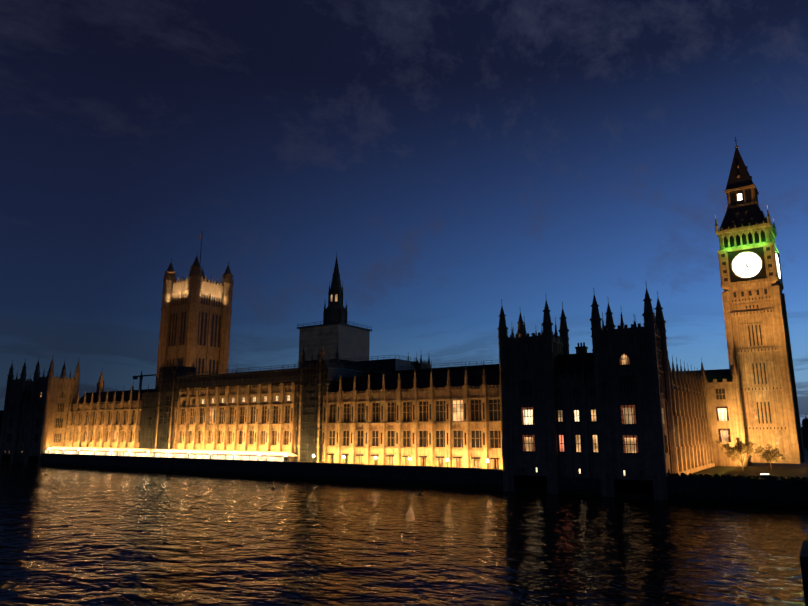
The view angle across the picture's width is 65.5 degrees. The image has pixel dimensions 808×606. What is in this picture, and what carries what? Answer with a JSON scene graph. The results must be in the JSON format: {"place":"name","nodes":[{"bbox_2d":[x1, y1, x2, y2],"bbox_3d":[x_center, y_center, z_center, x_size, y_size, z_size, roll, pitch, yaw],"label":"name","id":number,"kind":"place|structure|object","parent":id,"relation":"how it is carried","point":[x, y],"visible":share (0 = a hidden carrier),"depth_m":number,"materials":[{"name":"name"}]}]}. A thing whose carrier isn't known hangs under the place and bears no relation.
{"place":"outdoors","nodes":[
{"label":"outdoors","id":0,"kind":"place"},
{"bbox_2d":[0,410,3,434],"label":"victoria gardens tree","id":1,"kind":"object","parent":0,"point":[1,412],"visible":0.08,"depth_m":313.02,"materials":[{"name":"green plant"}]},
{"bbox_2d":[0,463,807,605],"bbox_3d":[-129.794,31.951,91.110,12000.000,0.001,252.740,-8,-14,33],"label":"river thames","id":2,"kind":"structure","parent":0,"point":[73,536],"depth_m":73.26,"materials":[{"name":"black liquid"}]},
{"bbox_2d":[45,466,421,494],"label":"mooring buoys","id":3,"kind":"object","parent":2,"relation":"on","point":[273,487],"visible":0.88,"depth_m":146.22,"materials":[{"name":"black metal"}]},
{"bbox_2d":[0,0,807,426],"label":"sky","id":4,"kind":"structure","parent":0,"point":[455,159],"materials":[{"name":"blue"}]},
{"bbox_2d":[2,448,807,506],"bbox_3d":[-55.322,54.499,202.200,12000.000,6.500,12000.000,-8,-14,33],"label":"wall","id":5,"kind":"structure","parent":0,"point":[790,496],"depth_m":147.67,"materials":[{"name":"stone"}]},
{"bbox_2d":[0,238,751,499],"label":"palace of westminster","id":6,"kind":"structure","parent":5,"relation":"on","point":[622,401],"depth_m":168.12,"materials":[{"name":"stone"}]},
{"bbox_2d":[1,447,807,501],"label":"terrace","id":7,"kind":"structure","parent":5,"relation":"on","point":[247,457],"depth_m":170.54,"materials":[{"name":"stone"}]},
{"bbox_2d":[138,319,498,462],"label":"scaffolding","id":8,"kind":"object","parent":7,"relation":"on","point":[351,343],"visible":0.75,"depth_m":211.69,"materials":[{"name":"steel"},{"name":"netting"},{"name":"plastic sheeting"}]},
{"bbox_2d":[716,437,755,471],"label":"tree","id":9,"kind":"object","parent":7,"relation":"on","point":[737,450],"visible":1,"depth_m":150.37,"materials":[{"name":"green plant"}]},
{"bbox_2d":[667,472,807,480],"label":"parapet wall","id":10,"kind":"structure","parent":7,"relation":"on","point":[740,476],"depth_m":117.87,"materials":[{"name":"grey stone"}]},
{"bbox_2d":[753,444,784,469],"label":"tree","id":11,"kind":"object","parent":7,"relation":"on","point":[768,455],"visible":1,"depth_m":158.96,"materials":[{"name":"green plant"}]},
{"bbox_2d":[133,371,807,448],"bbox_3d":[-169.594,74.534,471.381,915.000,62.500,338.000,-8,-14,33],"label":"buildings","id":12,"kind":"structure","parent":5,"relation":"on","point":[804,428],"depth_m":330.85,"materials":[{"name":"stone"}]},
{"bbox_2d":[715,136,804,463],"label":"clock tower","id":13,"kind":"structure","parent":5,"relation":"on","point":[756,327],"depth_m":182.34,"materials":[{"name":"stone"}]},
{"bbox_2d":[800,540,807,605],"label":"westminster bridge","id":14,"kind":"structure","parent":5,"relation":"on","point":[804,559],"depth_m":22.05,"materials":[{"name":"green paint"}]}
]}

